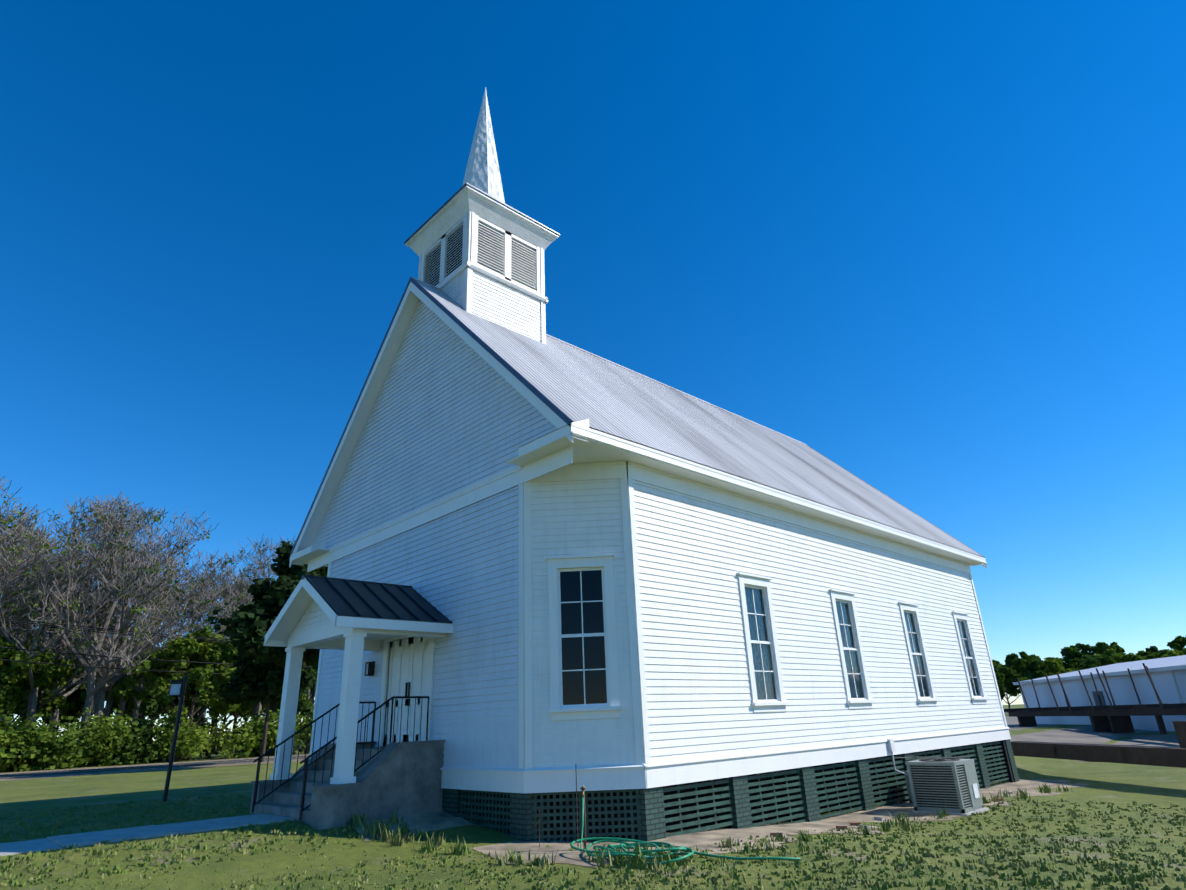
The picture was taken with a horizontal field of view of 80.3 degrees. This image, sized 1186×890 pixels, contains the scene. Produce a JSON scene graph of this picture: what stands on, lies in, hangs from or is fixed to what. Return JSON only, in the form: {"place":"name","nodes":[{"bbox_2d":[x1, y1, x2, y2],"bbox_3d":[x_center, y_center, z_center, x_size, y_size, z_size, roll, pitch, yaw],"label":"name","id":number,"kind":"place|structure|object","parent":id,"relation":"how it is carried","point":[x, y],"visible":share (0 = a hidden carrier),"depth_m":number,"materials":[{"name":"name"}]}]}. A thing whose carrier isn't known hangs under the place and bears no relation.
{"place":"outdoors","nodes":[
{"label":"outdoors","id":0,"kind":"place"},
{"bbox_2d":[0,617,311,674],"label":"power lines","id":1,"kind":"object","parent":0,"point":[103,655],"visible":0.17,"depth_m":45.54,"materials":[{"name":"black metal"}]},
{"bbox_2d":[0,712,1007,778],"bbox_3d":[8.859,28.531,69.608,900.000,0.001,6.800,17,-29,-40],"label":"road asphalt","id":2,"kind":"structure","parent":0,"point":[32,774],"depth_m":38.82,"materials":[{"name":"asphalt"}]},
{"bbox_2d":[0,704,1185,889],"bbox_3d":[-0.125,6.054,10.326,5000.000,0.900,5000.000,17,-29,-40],"label":"ground","id":3,"kind":"structure","parent":0,"point":[1122,785],"depth_m":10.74,"materials":[{"name":"green plant"}]},
{"bbox_2d":[0,637,34,707],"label":"tree","id":4,"kind":"object","parent":3,"relation":"on","point":[15,667],"visible":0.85,"depth_m":43.75,"materials":[{"name":"green plant"}]},
{"bbox_2d":[0,744,42,772],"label":"shrub","id":5,"kind":"object","parent":3,"relation":"on","point":[14,767],"visible":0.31,"depth_m":40.94,"materials":[{"name":"green plant"}]},
{"bbox_2d":[0,634,45,689],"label":"tree","id":6,"kind":"object","parent":3,"relation":"on","point":[8,664],"visible":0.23,"depth_m":45.37,"materials":[{"name":"green plant"}]},
{"bbox_2d":[0,726,48,764],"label":"shrub","id":7,"kind":"object","parent":3,"relation":"on","point":[3,745],"visible":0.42,"depth_m":40.33,"materials":[{"name":"green plant"}]},
{"bbox_2d":[0,476,70,584],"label":"tree","id":8,"kind":"object","parent":3,"relation":"on","point":[3,521],"visible":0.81,"depth_m":43.72,"materials":[{"name":"grey plant"}]},
{"bbox_2d":[0,515,74,640],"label":"tree","id":9,"kind":"object","parent":3,"relation":"on","point":[28,553],"visible":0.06,"depth_m":56.95,"materials":[{"name":"grey plant"}]},
{"bbox_2d":[0,646,82,730],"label":"tree","id":10,"kind":"object","parent":3,"relation":"on","point":[46,675],"visible":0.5,"depth_m":46.66,"materials":[{"name":"green plant"}]},
{"bbox_2d":[0,712,87,769],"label":"shrub","id":11,"kind":"object","parent":3,"relation":"on","point":[41,735],"visible":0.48,"depth_m":41.80,"materials":[{"name":"green plant"}]},
{"bbox_2d":[0,515,90,631],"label":"tree","id":12,"kind":"object","parent":3,"relation":"on","point":[22,558],"visible":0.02,"depth_m":56.27,"materials":[{"name":"grey plant"}]},
{"bbox_2d":[0,505,95,650],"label":"tree","id":13,"kind":"object","parent":3,"relation":"on","point":[57,608],"visible":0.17,"depth_m":52.76,"materials":[{"name":"grey plant"}]},
{"bbox_2d":[13,690,84,726],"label":"tree","id":14,"kind":"object","parent":3,"relation":"on","point":[78,708],"visible":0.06,"depth_m":74.52,"materials":[{"name":"green plant"}]},
{"bbox_2d":[0,714,106,771],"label":"shrub","id":15,"kind":"object","parent":3,"relation":"on","point":[27,754],"visible":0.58,"depth_m":41.93,"materials":[{"name":"green plant"}]},
{"bbox_2d":[0,540,111,721],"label":"tree","id":16,"kind":"object","parent":3,"relation":"on","point":[37,631],"depth_m":59.58,"materials":[{"name":"grey plant"}]},
{"bbox_2d":[6,720,114,771],"bbox_3d":[-33.215,19.097,43.632,5.975,3.737,5.926,17,-29,-40],"label":"shrub","id":17,"kind":"object","parent":3,"relation":"on","point":[62,763],"visible":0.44,"depth_m":42.02,"materials":[{"name":"green plant"}]},
{"bbox_2d":[20,652,112,728],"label":"tree","id":18,"kind":"object","parent":3,"relation":"on","point":[49,692],"visible":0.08,"depth_m":72.21,"materials":[{"name":"green plant"}]},
{"bbox_2d":[25,653,111,723],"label":"tree","id":19,"kind":"object","parent":3,"relation":"on","point":[70,706],"visible":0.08,"depth_m":73.30,"materials":[{"name":"green plant"}]},
{"bbox_2d":[7,588,133,704],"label":"tree","id":20,"kind":"object","parent":3,"relation":"on","point":[66,645],"visible":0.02,"depth_m":58.06,"materials":[{"name":"grey plant"}]},
{"bbox_2d":[0,540,155,721],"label":"tree","id":21,"kind":"object","parent":3,"relation":"on","point":[67,685],"visible":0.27,"depth_m":48.47,"materials":[{"name":"grey plant"}]},
{"bbox_2d":[0,495,177,724],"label":"tree","id":22,"kind":"object","parent":3,"relation":"on","point":[33,692],"visible":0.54,"depth_m":45.45,"materials":[{"name":"grey plant"}]},
{"bbox_2d":[7,576,179,718],"bbox_3d":[-43.085,18.884,61.347,10.794,16.591,12.207,-8,-22,14],"label":"tree","id":23,"kind":"object","parent":3,"relation":"on","point":[95,695],"visible":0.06,"depth_m":59.78,"materials":[{"name":"grey plant"}]},
{"bbox_2d":[1,535,191,764],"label":"tree","id":24,"kind":"object","parent":3,"relation":"on","point":[54,717],"visible":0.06,"depth_m":55.56,"materials":[{"name":"grey plant"}]},
{"bbox_2d":[59,708,142,765],"bbox_3d":[-31.605,18.941,45.394,4.458,3.714,5.388,5,-23,-17],"label":"shrub","id":25,"kind":"object","parent":3,"relation":"on","point":[119,729],"visible":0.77,"depth_m":44.44,"materials":[{"name":"green plant"}]},
{"bbox_2d":[66,718,142,766],"bbox_3d":[-31.723,19.711,45.733,4.146,3.501,6.035,37,-44,-58],"label":"shrub","id":26,"kind":"object","parent":3,"relation":"on","point":[106,762],"visible":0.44,"depth_m":44.68,"materials":[{"name":"green plant"}]},
{"bbox_2d":[28,491,210,730],"bbox_3d":[-34.280,12.576,49.901,9.830,19.258,17.594,5,-23,-17],"label":"tree","id":27,"kind":"object","parent":3,"relation":"on","point":[101,692],"visible":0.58,"depth_m":47.45,"materials":[{"name":"grey plant"}]},
{"bbox_2d":[0,542,238,723],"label":"tree","id":28,"kind":"object","parent":3,"relation":"on","point":[108,707],"visible":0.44,"depth_m":48.47,"materials":[{"name":"grey plant"}]},
{"bbox_2d":[0,498,244,766],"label":"tree","id":29,"kind":"object","parent":3,"relation":"on","point":[92,690],"visible":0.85,"depth_m":47.41,"materials":[{"name":"grey plant"}]},
{"bbox_2d":[88,714,157,764],"bbox_3d":[-31.848,19.873,47.131,4.176,3.489,4.371,-7,-22,11],"label":"shrub","id":30,"kind":"object","parent":3,"relation":"on","point":[143,721],"visible":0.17,"depth_m":47.13,"materials":[{"name":"green plant"}]},
{"bbox_2d":[85,643,165,732],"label":"tree","id":31,"kind":"object","parent":3,"relation":"on","point":[128,710],"depth_m":73.98,"materials":[{"name":"green plant"}]},
{"bbox_2d":[97,721,172,764],"bbox_3d":[-30.412,19.923,46.473,4.462,3.044,5.301,11,-25,-31],"label":"shrub","id":32,"kind":"object","parent":3,"relation":"on","point":[142,759],"visible":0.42,"depth_m":45.84,"materials":[{"name":"green plant"}]},
{"bbox_2d":[55,547,217,719],"bbox_3d":[-41.063,18.064,62.467,16.436,18.822,11.000,17,-29,-40],"label":"tree","id":33,"kind":"object","parent":3,"relation":"on","point":[122,704],"visible":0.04,"depth_m":61.06,"materials":[{"name":"grey plant"}]},
{"bbox_2d":[110,676,168,729],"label":"tree","id":34,"kind":"object","parent":3,"relation":"on","point":[149,707],"visible":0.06,"depth_m":71.19,"materials":[{"name":"green plant"}]},
{"bbox_2d":[0,813,293,855],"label":"front walk","id":35,"kind":"structure","parent":3,"relation":"on","point":[83,839],"depth_m":11.10,"materials":[{"name":"concrete"}]},
{"bbox_2d":[73,564,229,721],"bbox_3d":[-40.781,19.080,63.212,11.669,17.445,16.187,17,-29,-40],"label":"tree","id":36,"kind":"object","parent":3,"relation":"on","point":[136,707],"visible":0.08,"depth_m":62.49,"materials":[{"name":"grey plant"}]},
{"bbox_2d":[105,644,227,760],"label":"tree","id":37,"kind":"object","parent":3,"relation":"on","point":[166,698],"visible":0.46,"depth_m":49.55,"materials":[{"name":"green plant"}]},
{"bbox_2d":[162,676,186,801],"bbox_3d":[-10.528,7.309,17.455,0.380,3.001,0.120,17,-29,-40],"label":"sign post","id":38,"kind":"object","parent":3,"relation":"on","point":[176,687],"visible":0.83,"depth_m":17.68,"materials":[{"name":"black metal"}]},
{"bbox_2d":[138,710,211,761],"bbox_3d":[-28.147,19.651,47.434,4.069,3.614,4.374,17,-29,-40],"label":"shrub","id":39,"kind":"object","parent":3,"relation":"on","point":[192,748],"visible":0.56,"depth_m":46.97,"materials":[{"name":"green plant"}]},
{"bbox_2d":[113,626,239,760],"bbox_3d":[-28.680,17.780,50.214,7.672,9.370,7.621,-1,-22,-3],"label":"tree","id":40,"kind":"object","parent":3,"relation":"on","point":[220,653],"visible":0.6,"depth_m":48.98,"materials":[{"name":"green plant"}]},
{"bbox_2d":[112,549,253,718],"bbox_3d":[-34.868,17.942,60.877,13.767,17.383,13.102,17,-29,-40],"label":"tree","id":41,"kind":"object","parent":3,"relation":"on","point":[198,595],"visible":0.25,"depth_m":61.96,"materials":[{"name":"grey plant"}]},
{"bbox_2d":[158,717,207,760],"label":"shrub","id":42,"kind":"object","parent":3,"relation":"on","point":[177,750],"visible":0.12,"depth_m":47.36,"materials":[{"name":"green plant"}]},
{"bbox_2d":[136,566,252,753],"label":"tree","id":43,"kind":"object","parent":3,"relation":"on","point":[247,573],"visible":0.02,"depth_m":69.39,"materials":[{"name":"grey plant"}]},
{"bbox_2d":[165,634,234,755],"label":"tree","id":44,"kind":"object","parent":3,"relation":"on","point":[228,645],"visible":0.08,"depth_m":52.39,"materials":[{"name":"green plant"}]},
{"bbox_2d":[186,719,225,759],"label":"shrub","id":45,"kind":"object","parent":3,"relation":"on","point":[208,748],"visible":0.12,"depth_m":49.87,"materials":[{"name":"green plant"}]},
{"bbox_2d":[186,716,234,758],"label":"shrub","id":46,"kind":"object","parent":3,"relation":"on","point":[201,721],"visible":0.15,"depth_m":51.34,"materials":[{"name":"green plant"}]},
{"bbox_2d":[178,633,251,757],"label":"tree","id":47,"kind":"object","parent":3,"relation":"on","point":[217,708],"visible":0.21,"depth_m":51.48,"materials":[{"name":"green plant"}]},
{"bbox_2d":[163,551,267,749],"bbox_3d":[-32.890,18.257,61.716,10.709,17.260,10.792,-2,-21,-2],"label":"tree","id":48,"kind":"object","parent":3,"relation":"on","point":[224,564],"visible":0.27,"depth_m":61.51,"materials":[{"name":"grey plant"}]},
{"bbox_2d":[188,667,265,749],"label":"tree","id":49,"kind":"object","parent":3,"relation":"on","point":[247,713],"visible":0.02,"depth_m":77.24,"materials":[{"name":"green plant"}]},
{"bbox_2d":[207,545,277,720],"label":"tree","id":50,"kind":"object","parent":3,"relation":"on","point":[259,708],"visible":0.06,"depth_m":62.86,"materials":[{"name":"grey plant"}]},
{"bbox_2d":[211,713,277,758],"bbox_3d":[-24.615,21.037,50.374,4.718,3.723,6.498,5,-23,-18],"label":"shrub","id":51,"kind":"object","parent":3,"relation":"on","point":[248,738],"visible":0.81,"depth_m":49.13,"materials":[{"name":"green plant"}]},
{"bbox_2d":[207,533,289,755],"bbox_3d":[-25.084,16.161,56.874,10.939,17.002,14.130,2,-22,-12],"label":"tree","id":52,"kind":"object","parent":3,"relation":"on","point":[242,597],"visible":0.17,"depth_m":55.80,"materials":[{"name":"grey plant"}]},
{"bbox_2d":[232,709,278,756],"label":"shrub","id":53,"kind":"object","parent":3,"relation":"on","point":[256,752],"visible":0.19,"depth_m":51.17,"materials":[{"name":"green plant"}]},
{"bbox_2d":[218,643,316,761],"bbox_3d":[-18.812,14.146,40.887,5.281,8.503,4.630,-3,-21,2],"label":"pine wood","id":54,"kind":"object","parent":3,"relation":"on","point":[251,684],"visible":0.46,"depth_m":39.92,"materials":[{"name":"green plant"}]},
{"bbox_2d":[208,541,327,669],"bbox_3d":[-15.812,10.642,37.692,9.147,12.444,6.447,7,-24,-24],"label":"pine wood","id":55,"kind":"object","parent":3,"relation":"on","point":[251,623],"visible":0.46,"depth_m":36.35,"materials":[{"name":"green plant"}]},
{"bbox_2d":[230,718,305,756],"bbox_3d":[-23.755,21.481,51.356,4.465,3.064,5.521,17,-29,-40],"label":"shrub","id":56,"kind":"object","parent":3,"relation":"on","point":[295,744],"visible":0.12,"depth_m":50.75,"materials":[{"name":"green plant"}]},
{"bbox_2d":[263,709,312,754],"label":"shrub","id":57,"kind":"object","parent":3,"relation":"on","point":[299,720],"visible":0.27,"depth_m":51.69,"materials":[{"name":"green plant"}]},
{"bbox_2d":[260,665,317,721],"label":"tree","id":58,"kind":"object","parent":3,"relation":"on","point":[304,706],"visible":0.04,"depth_m":53.08,"materials":[{"name":"green plant"}]},
{"bbox_2d":[293,712,313,753],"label":"shrub","id":59,"kind":"object","parent":3,"relation":"on","point":[303,731],"depth_m":52.52,"materials":[{"name":"green plant"}]},
{"bbox_2d":[270,601,445,783],"bbox_3d":[-4.728,4.759,14.356,2.060,3.680,3.090,17,-29,-40],"label":"porch","id":60,"kind":"object","parent":3,"relation":"on","point":[315,627],"visible":0.67,"depth_m":13.96,"materials":[{"name":"paint"}]},
{"bbox_2d":[251,696,428,819],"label":"step railings","id":61,"kind":"object","parent":60,"relation":"on","point":[305,769],"visible":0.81,"depth_m":13.57,"materials":[{"name":"black metal"}]},
{"bbox_2d":[250,740,444,829],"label":"porch steps","id":62,"kind":"structure","parent":60,"relation":"attached to","point":[404,778],"depth_m":12.79,"materials":[{"name":"grey concrete"}]},
{"bbox_2d":[263,575,453,646],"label":"porch roof","id":63,"kind":"structure","parent":60,"relation":"attached to","point":[356,604],"depth_m":14.06,"materials":[{"name":"black metal"}]},
{"bbox_2d":[0,713,1007,780],"bbox_3d":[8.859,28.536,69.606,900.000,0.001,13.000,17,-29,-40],"label":"road shoulders","id":64,"kind":"object","parent":3,"relation":"on","point":[94,773],"visible":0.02,"depth_m":37.62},
{"bbox_2d":[539,764,578,847],"bbox_3d":[-0.546,5.695,10.993,0.624,1.270,0.014,-6,-22,10],"label":"ground rod","id":65,"kind":"object","parent":3,"relation":"on","point":[577,812],"visible":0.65,"depth_m":10.95,"materials":[{"name":"metal"}]},
{"bbox_2d":[580,785,585,848],"bbox_3d":[-0.131,5.684,10.613,0.073,0.980,0.193,0,-22,-7],"label":"yard hydrant","id":66,"kind":"object","parent":3,"relation":"on","point":[583,788],"visible":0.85,"depth_m":10.65,"materials":[{"name":"grey metal"}]},
{"bbox_2d":[312,300,1004,768],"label":"church walls","id":67,"kind":"structure","parent":3,"relation":"on","point":[452,412],"depth_m":14.93,"materials":[{"name":"white wood"}]},
{"bbox_2d":[364,661,374,675],"bbox_3d":[-5.117,5.127,16.124,0.170,0.320,0.170,17,-29,-40],"label":"wall lantern","id":68,"kind":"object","parent":67,"relation":"attached to","point":[369,668],"depth_m":16.07,"materials":[{"name":"black metal"}]},
{"bbox_2d":[377,636,434,746],"bbox_3d":[-3.873,5.364,14.946,0.380,2.880,2.180,17,-29,-40],"label":"church door","id":69,"kind":"structure","parent":67,"relation":"in","point":[411,664],"depth_m":15.01,"materials":[{"name":"white wood"}]},
{"bbox_2d":[404,182,559,343],"bbox_3d":[-3.234,-4.428,20.261,3.300,4.430,3.300,17,-29,-40],"label":"belfry","id":70,"kind":"object","parent":67,"relation":"on","point":[479,252],"visible":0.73,"depth_m":19.45,"materials":[{"name":"paint"}]},
{"bbox_2d":[462,87,504,202],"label":"spire","id":71,"kind":"structure","parent":70,"relation":"on","point":[482,172],"depth_m":21.52,"materials":[{"name":"white metal"}]},
{"bbox_2d":[307,445,1010,793],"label":"wall trim","id":72,"kind":"structure","parent":67,"relation":"attached to","point":[570,463],"depth_m":13.39,"materials":[{"name":"white wood"}]},
{"bbox_2d":[410,276,982,556],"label":"roof","id":73,"kind":"structure","parent":67,"relation":"on","point":[576,384],"depth_m":18.70,"materials":[{"name":"grey metal"}]},
{"bbox_2d":[289,277,987,568],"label":"church eaves","id":74,"kind":"object","parent":73,"relation":"attached to","point":[581,434],"visible":0.67,"depth_m":17.21,"materials":[{"name":"white wood"}]},
{"bbox_2d":[546,554,988,720],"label":"window frames","id":75,"kind":"structure","parent":67,"relation":"in","point":[610,708],"depth_m":14.62,"materials":[{"name":"white wood"}]},
{"bbox_2d":[560,570,979,704],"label":"window panes","id":76,"kind":"structure","parent":75,"relation":"in","point":[572,657],"depth_m":12.77,"materials":[{"name":"black glass"}]},
{"bbox_2d":[886,739,968,775],"bbox_3d":[9.210,8.203,18.466,4.901,1.084,0.577,17,-29,-40],"label":"conduit pipe","id":77,"kind":"object","parent":67,"relation":"attached to","point":[891,745],"visible":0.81,"depth_m":17.22,"materials":[{"name":"grey"}]},
{"bbox_2d":[345,777,1077,869],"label":"foundation weeds","id":78,"kind":"object","parent":3,"relation":"on","point":[381,831],"visible":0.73,"depth_m":10.88,"materials":[{"name":"green plant"}]},
{"bbox_2d":[352,779,1089,867],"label":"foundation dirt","id":79,"kind":"structure","parent":3,"relation":"on","point":[442,819],"depth_m":12.21,"materials":[{"name":"beige soil"}]},
{"bbox_2d":[570,798,800,864],"bbox_3d":[1.034,5.277,9.632,3.152,0.717,1.356,-18,-26,34],"label":"garden hose","id":80,"kind":"object","parent":79,"relation":"on","point":[674,850],"visible":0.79,"depth_m":9.69,"materials":[{"name":"green"}]},
{"bbox_2d":[396,791,1012,838],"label":"loose bricks","id":81,"kind":"object","parent":79,"relation":"on","point":[844,827],"visible":0.52,"depth_m":13.18,"materials":[{"name":"brick"}]},
{"bbox_2d":[903,771,913,804],"bbox_3d":[8.088,8.274,16.885,0.910,0.906,0.910,17,-29,-40],"label":"pipe","id":82,"kind":"object","parent":79,"relation":"on","point":[908,789],"visible":0.1,"depth_m":16.87,"materials":[{"name":"metal"}]},
{"bbox_2d":[442,739,1019,841],"bbox_3d":[2.809,10.016,20.145,18.745,2.035,11.450,17,-29,-40],"label":"foundation lattice skirting","id":83,"kind":"object","parent":3,"relation":"on","point":[807,794],"visible":0.25,"depth_m":12.96,"materials":[{"name":"wood"}]},
{"bbox_2d":[905,758,988,815],"bbox_3d":[7.792,7.593,15.562,1.260,1.186,1.210,17,-29,-40],"label":"ac condenser","id":84,"kind":"object","parent":3,"relation":"on","point":[947,785],"visible":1,"depth_m":15.24,"materials":[{"name":"metal"}]},
{"bbox_2d":[993,663,1028,708],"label":"tree","id":85,"kind":"object","parent":3,"relation":"on","point":[1006,676],"visible":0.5,"depth_m":97.19,"materials":[{"name":"green plant"}]},
{"bbox_2d":[1004,651,1052,672],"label":"tree","id":86,"kind":"object","parent":3,"relation":"on","point":[1011,657],"visible":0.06,"depth_m":123.53,"materials":[{"name":"green plant"}]},
{"bbox_2d":[1009,658,1059,679],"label":"tree","id":87,"kind":"object","parent":3,"relation":"on","point":[1026,667],"visible":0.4,"depth_m":97.94,"materials":[{"name":"green plant"}]},
{"bbox_2d":[1032,659,1078,677],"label":"tree","id":88,"kind":"object","parent":3,"relation":"on","point":[1055,665],"visible":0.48,"depth_m":97.98,"materials":[{"name":"green plant"}]},
{"bbox_2d":[1044,643,1101,667],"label":"tree","id":89,"kind":"object","parent":3,"relation":"on","point":[1087,649],"visible":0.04,"depth_m":121.70,"materials":[{"name":"green plant"}]},
{"bbox_2d":[1060,647,1091,673],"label":"tree","id":90,"kind":"object","parent":3,"relation":"on","point":[1072,658],"visible":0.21,"depth_m":102.01,"materials":[{"name":"green plant"}]},
{"bbox_2d":[1005,716,1179,760],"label":"gravel lot","id":91,"kind":"structure","parent":3,"relation":"on","point":[1085,734],"depth_m":34.20,"materials":[{"name":"grey gravel"}]},
{"bbox_2d":[1003,668,1166,733],"bbox_3d":[27.766,14.870,40.622,2.629,3.156,14.300,-4,-22,3],"label":"log trailer","id":92,"kind":"object","parent":91,"relation":"on","point":[1118,724],"visible":0.71,"depth_m":40.02,"materials":[{"name":"metal"}]},
{"bbox_2d":[1010,721,1185,767],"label":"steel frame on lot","id":93,"kind":"object","parent":91,"relation":"on","point":[1153,755],"visible":0.9,"depth_m":20.68,"materials":[{"name":"brown metal"}]},
{"bbox_2d":[1056,663,1185,731],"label":"log trailer","id":94,"kind":"object","parent":91,"relation":"on","point":[1099,720],"visible":0.9,"depth_m":35.51,"materials":[{"name":"metal"}]},
{"bbox_2d":[1079,655,1115,669],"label":"tree","id":95,"kind":"object","parent":3,"relation":"on","point":[1094,661],"visible":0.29,"depth_m":93.28,"materials":[{"name":"green plant"}]},
{"bbox_2d":[1013,655,1185,730],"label":"warehouse","id":96,"kind":"structure","parent":3,"relation":"on","point":[1168,675],"depth_m":42.23,"materials":[{"name":"grey metal"}]},
{"bbox_2d":[1093,642,1125,654],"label":"tree","id":97,"kind":"object","parent":3,"relation":"on","point":[1100,646],"visible":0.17,"depth_m":114.81,"materials":[{"name":"green plant"}]},
{"bbox_2d":[1094,649,1148,662],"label":"tree","id":98,"kind":"object","parent":3,"relation":"on","point":[1121,658],"visible":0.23,"depth_m":94.46,"materials":[{"name":"green plant"}]},
{"bbox_2d":[1136,646,1168,655],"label":"tree","id":99,"kind":"object","parent":3,"relation":"on","point":[1152,649],"visible":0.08,"depth_m":117.42,"materials":[{"name":"green plant"}]},
{"bbox_2d":[1144,650,1182,659],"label":"tree","id":100,"kind":"object","parent":3,"relation":"on","point":[1156,655],"visible":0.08,"depth_m":97.85,"materials":[{"name":"green plant"}]},
{"bbox_2d":[1161,648,1185,657],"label":"tree","id":101,"kind":"object","parent":3,"relation":"on","point":[1171,653],"visible":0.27,"depth_m":93.03,"materials":[{"name":"green plant"}]},
{"bbox_2d":[1167,636,1185,651],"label":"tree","id":102,"kind":"object","parent":3,"relation":"on","point":[1178,643],"visible":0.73,"depth_m":109.11,"materials":[{"name":"green plant"}]},
{"bbox_2d":[0,0,1185,740],"label":"sky","id":103,"kind":"structure","parent":0,"point":[934,249],"materials":[{"name":"blue"}]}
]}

